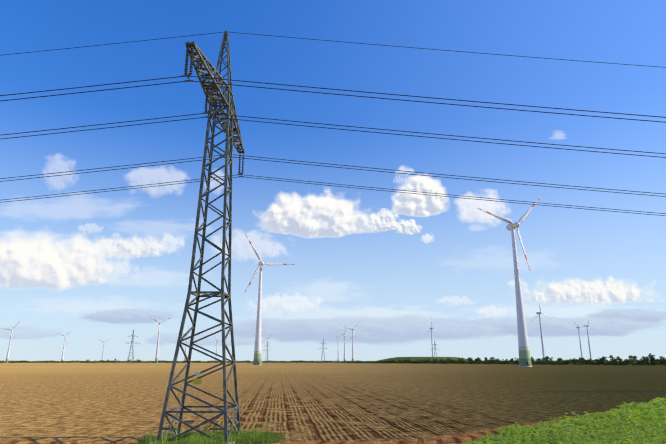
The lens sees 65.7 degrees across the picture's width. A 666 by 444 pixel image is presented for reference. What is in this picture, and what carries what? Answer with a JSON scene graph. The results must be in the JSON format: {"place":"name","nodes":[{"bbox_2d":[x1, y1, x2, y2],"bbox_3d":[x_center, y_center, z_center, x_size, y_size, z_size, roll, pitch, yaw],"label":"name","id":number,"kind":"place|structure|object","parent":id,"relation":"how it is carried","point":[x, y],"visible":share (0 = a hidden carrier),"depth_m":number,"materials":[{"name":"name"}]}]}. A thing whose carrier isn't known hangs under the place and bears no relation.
{"place":"outdoors","nodes":[
{"label":"outdoors","id":0,"kind":"place"},
{"bbox_2d":[0,327,56,338],"bbox_3d":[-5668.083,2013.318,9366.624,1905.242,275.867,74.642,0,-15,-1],"label":"cloud","id":1,"kind":"structure","parent":0,"point":[25,332],"depth_m":9367.88,"materials":[{"name":"white"}]},
{"bbox_2d":[0,234,127,289],"bbox_3d":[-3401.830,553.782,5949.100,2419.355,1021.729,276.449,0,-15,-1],"label":"cloud","id":2,"kind":"structure","parent":0,"point":[45,261],"depth_m":5951.20,"materials":[{"name":"white"}]},
{"bbox_2d":[51,235,104,249],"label":"cloud","id":3,"kind":"structure","parent":0,"point":[74,235],"depth_m":6004.40,"materials":[{"name":"white"}]},
{"bbox_2d":[109,262,139,276],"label":"cloud","id":4,"kind":"structure","parent":0,"point":[123,270],"depth_m":6161.84,"materials":[{"name":"white"}]},
{"bbox_2d":[96,232,163,268],"bbox_3d":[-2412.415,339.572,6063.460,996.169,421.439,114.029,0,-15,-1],"label":"cloud","id":5,"kind":"structure","parent":0,"point":[133,247],"depth_m":6063.94,"materials":[{"name":"white"}]},
{"bbox_2d":[81,308,178,323],"bbox_3d":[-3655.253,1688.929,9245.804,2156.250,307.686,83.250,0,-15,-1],"label":"cloud","id":6,"kind":"structure","parent":0,"point":[128,316],"depth_m":9245.69,"materials":[{"name":"white"}]},
{"bbox_2d":[131,170,184,192],"bbox_3d":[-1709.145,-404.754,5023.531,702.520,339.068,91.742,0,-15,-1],"label":"cloud","id":7,"kind":"structure","parent":0,"point":[154,178],"depth_m":5023.41,"materials":[{"name":"white"}]},
{"bbox_2d":[159,232,183,252],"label":"cloud","id":8,"kind":"structure","parent":0,"point":[169,243],"depth_m":6120.50,"materials":[{"name":"white"}]},
{"bbox_2d":[148,332,270,346],"bbox_3d":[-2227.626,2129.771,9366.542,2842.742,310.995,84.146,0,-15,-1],"label":"cloud","id":9,"kind":"structure","parent":0,"point":[173,338],"depth_m":9365.29,"materials":[{"name":"white"}]},
{"bbox_2d":[214,232,281,257],"bbox_3d":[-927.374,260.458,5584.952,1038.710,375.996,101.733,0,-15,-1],"label":"cloud","id":10,"kind":"structure","parent":0,"point":[241,246],"depth_m":5585.29,"materials":[{"name":"white"}]},
{"bbox_2d":[251,294,319,312],"bbox_3d":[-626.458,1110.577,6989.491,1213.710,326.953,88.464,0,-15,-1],"label":"cloud","id":11,"kind":"structure","parent":0,"point":[292,304],"depth_m":6989.64,"materials":[{"name":"white"}]},
{"bbox_2d":[260,190,374,237],"bbox_3d":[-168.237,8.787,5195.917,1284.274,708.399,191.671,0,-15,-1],"label":"cloud","id":12,"kind":"structure","parent":0,"point":[314,216],"depth_m":5195.65,"materials":[{"name":"white"}]},
{"bbox_2d":[0,362,665,443],"bbox_3d":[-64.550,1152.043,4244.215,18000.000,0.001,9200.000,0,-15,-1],"label":"ground","id":13,"kind":"structure","parent":0,"point":[301,403],"depth_m":51.65,"materials":[{"name":"soil"}]},
{"bbox_2d":[5,321,19,362],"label":"wind turbine","id":14,"kind":"object","parent":13,"relation":"on","point":[7,359],"visible":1,"depth_m":1691.88,"materials":[{"name":"white metal"}]},
{"bbox_2d":[59,332,69,360],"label":"wind turbine","id":15,"kind":"object","parent":13,"relation":"on","point":[63,347],"visible":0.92,"depth_m":2102.12,"materials":[{"name":"white metal"}]},
{"bbox_2d":[87,359,140,362],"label":"distant trees","id":16,"kind":"object","parent":13,"relation":"on","point":[113,361],"visible":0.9,"depth_m":914.58,"materials":[{"name":"green plant"}]},
{"bbox_2d":[126,329,139,363],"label":"pylon","id":17,"kind":"object","parent":13,"relation":"on","point":[133,335],"visible":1,"depth_m":797.72,"materials":[{"name":"silver metal"}]},
{"bbox_2d":[0,360,296,362],"bbox_3d":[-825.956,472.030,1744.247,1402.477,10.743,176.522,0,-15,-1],"label":"treeline","id":18,"kind":"object","parent":13,"relation":"on","point":[135,361],"visible":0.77,"depth_m":1757.11,"materials":[{"name":"green plant"}]},
{"bbox_2d":[150,317,169,362],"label":"wind turbine","id":19,"kind":"object","parent":13,"relation":"on","point":[156,356],"visible":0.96,"depth_m":1396.06,"materials":[{"name":"white metal"}]},
{"bbox_2d":[183,325,189,360],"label":"wind turbine","id":20,"kind":"object","parent":13,"relation":"on","point":[186,346],"visible":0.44,"depth_m":1910.55,"materials":[{"name":"white metal"}]},
{"bbox_2d":[157,31,244,441],"bbox_3d":[-6.133,-0.334,26.788,3.285,21.984,12.207,0,-15,-1],"label":"lattice pylon","id":21,"kind":"object","parent":13,"relation":"on","point":[228,104],"visible":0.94,"depth_m":25.86,"materials":[{"name":"metal"}]},
{"bbox_2d":[193,372,200,383],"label":"pylon signs","id":22,"kind":"object","parent":21,"relation":"attached to","point":[196,381],"visible":1,"depth_m":23.38,"materials":[{"name":"yellow metal"}]},
{"bbox_2d":[182,47,243,176],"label":"insulators","id":23,"kind":"object","parent":21,"relation":"attached to","point":[186,74],"visible":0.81,"depth_m":25.46,"materials":[{"name":"grey"}]},
{"bbox_2d":[0,32,665,215],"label":"power lines","id":24,"kind":"object","parent":21,"relation":"attached to","point":[335,128],"visible":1,"depth_m":25.51,"materials":[{"name":"grey metal"}]},
{"bbox_2d":[129,422,287,443],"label":"island grass","id":25,"kind":"structure","parent":13,"relation":"on","point":[255,436],"depth_m":23.29,"materials":[{"name":"green plant"}]},
{"bbox_2d":[245,234,294,364],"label":"wind turbine","id":26,"kind":"object","parent":13,"relation":"on","point":[257,355],"visible":0.98,"depth_m":557.30,"materials":[{"name":"white metal"}]},
{"bbox_2d":[318,341,327,361],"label":"pylon","id":27,"kind":"object","parent":13,"relation":"on","point":[323,343],"visible":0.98,"depth_m":1120.12,"materials":[{"name":"silver metal"}]},
{"bbox_2d":[336,336,343,360],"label":"wind turbine","id":28,"kind":"object","parent":13,"relation":"on","point":[338,347],"visible":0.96,"depth_m":2353.46,"materials":[{"name":"white metal"}]},
{"bbox_2d":[338,325,348,360],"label":"wind turbine","id":29,"kind":"object","parent":13,"relation":"on","point":[344,343],"visible":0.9,"depth_m":1922.34,"materials":[{"name":"white metal"}]},
{"bbox_2d":[344,321,359,360],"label":"wind turbine","id":30,"kind":"object","parent":13,"relation":"on","point":[352,342],"visible":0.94,"depth_m":1674.09,"materials":[{"name":"white metal"}]},
{"bbox_2d":[340,361,384,362],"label":"treeline","id":31,"kind":"object","parent":13,"relation":"on","point":[363,362],"visible":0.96,"depth_m":1180.23,"materials":[{"name":"green plant"}]},
{"bbox_2d":[297,360,512,362],"bbox_3d":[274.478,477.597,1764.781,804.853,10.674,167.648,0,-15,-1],"label":"tree","id":32,"kind":"object","parent":13,"relation":"on","point":[301,361],"visible":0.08,"depth_m":1808.33,"materials":[{"name":"green plant"}]},
{"bbox_2d":[425,321,436,356],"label":"wind turbine","id":33,"kind":"object","parent":13,"relation":"on","point":[431,338],"visible":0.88,"depth_m":1552.47,"materials":[{"name":"white metal"}]},
{"bbox_2d":[478,197,540,366],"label":"wind turbine","id":34,"kind":"object","parent":13,"relation":"on","point":[524,353],"visible":0.98,"depth_m":396.35,"materials":[{"name":"white metal"}]},
{"bbox_2d":[385,358,665,365],"bbox_3d":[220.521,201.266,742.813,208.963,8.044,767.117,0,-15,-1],"label":"hedge","id":35,"kind":"object","parent":13,"relation":"on","point":[607,362],"depth_m":596.42,"materials":[{"name":"green plant"}]},
{"bbox_2d":[386,353,665,363],"bbox_3d":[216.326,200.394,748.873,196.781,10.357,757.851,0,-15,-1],"label":"trees","id":36,"kind":"object","parent":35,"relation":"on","point":[631,357],"visible":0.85,"depth_m":596.84,"materials":[{"name":"green plant"}]},
{"bbox_2d":[531,298,550,360],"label":"wind turbine","id":37,"kind":"object","parent":13,"relation":"on","point":[539,313],"visible":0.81,"depth_m":1063.33,"materials":[{"name":"white metal"}]},
{"bbox_2d":[470,404,665,443],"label":"grass","id":38,"kind":"structure","parent":13,"relation":"on","point":[511,436],"depth_m":26.83,"materials":[{"name":"green plant"}]},
{"bbox_2d":[419,396,665,443],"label":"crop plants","id":39,"kind":"object","parent":38,"relation":"on","point":[649,408],"visible":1,"depth_m":26.92,"materials":[{"name":"green plant"}]},
{"bbox_2d":[575,323,585,357],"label":"wind turbine","id":40,"kind":"object","parent":13,"relation":"on","point":[579,339],"visible":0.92,"depth_m":1514.40,"materials":[{"name":"white metal"}]},
{"bbox_2d":[579,316,594,358],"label":"wind turbine","id":41,"kind":"object","parent":13,"relation":"on","point":[588,338],"visible":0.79,"depth_m":1449.97,"materials":[{"name":"white metal"}]},
{"bbox_2d":[0,0,665,361],"label":"sky","id":42,"kind":"structure","parent":0,"point":[389,273],"materials":[{"name":"blue"}]},
{"bbox_2d":[218,314,498,344],"bbox_3d":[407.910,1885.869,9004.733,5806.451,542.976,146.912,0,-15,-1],"label":"cloud","id":43,"kind":"structure","parent":0,"point":[403,329],"depth_m":9006.78,"materials":[{"name":"white"}]},
{"bbox_2d":[367,208,400,230],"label":"cloud","id":44,"kind":"structure","parent":0,"point":[383,220],"depth_m":5105.59,"materials":[{"name":"white"}]},
{"bbox_2d":[396,167,412,187],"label":"cloud","id":45,"kind":"structure","parent":0,"point":[402,169],"depth_m":5008.39,"materials":[{"name":"white"}]},
{"bbox_2d":[397,219,421,234],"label":"cloud","id":46,"kind":"structure","parent":0,"point":[410,227],"depth_m":5159.30,"materials":[{"name":"white"}]},
{"bbox_2d":[392,174,447,216],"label":"cloud","id":47,"kind":"structure","parent":0,"point":[407,203],"depth_m":5010.66,"materials":[{"name":"white"}]},
{"bbox_2d":[378,357,467,360],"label":"hill grass","id":48,"kind":"structure","parent":0,"point":[422,358],"depth_m":1141.73,"materials":[{"name":"green plant"}]},
{"bbox_2d":[422,234,432,242],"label":"cloud","id":49,"kind":"structure","parent":0,"point":[426,238],"depth_m":5162.07,"materials":[{"name":"white"}]},
{"bbox_2d":[422,317,471,321],"bbox_3d":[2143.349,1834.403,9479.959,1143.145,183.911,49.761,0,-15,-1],"label":"cloud","id":50,"kind":"structure","parent":0,"point":[453,319],"depth_m":9480.44,"materials":[{"name":"white"}]},
{"bbox_2d":[456,190,508,223],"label":"cloud","id":51,"kind":"structure","parent":0,"point":[470,211],"depth_m":5320.42,"materials":[{"name":"white"}]},
{"bbox_2d":[478,306,505,315],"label":"cloud","id":52,"kind":"structure","parent":0,"point":[492,311],"depth_m":7029.90,"materials":[{"name":"white"}]},
{"bbox_2d":[429,316,664,336],"bbox_3d":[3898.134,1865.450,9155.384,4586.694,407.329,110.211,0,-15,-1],"label":"cloud","id":53,"kind":"structure","parent":0,"point":[563,327],"depth_m":9159.20,"materials":[{"name":"white"}]},
{"bbox_2d":[522,277,651,303],"bbox_3d":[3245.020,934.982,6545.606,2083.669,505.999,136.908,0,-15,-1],"label":"cloud","id":54,"kind":"structure","parent":0,"point":[577,291],"depth_m":6545.53,"materials":[{"name":"white"}]},
{"bbox_2d":[586,308,665,321],"bbox_3d":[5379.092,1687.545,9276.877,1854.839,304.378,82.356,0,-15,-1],"label":"cloud","id":55,"kind":"structure","parent":0,"point":[638,315],"depth_m":9276.93,"materials":[{"name":"white"}]}
]}

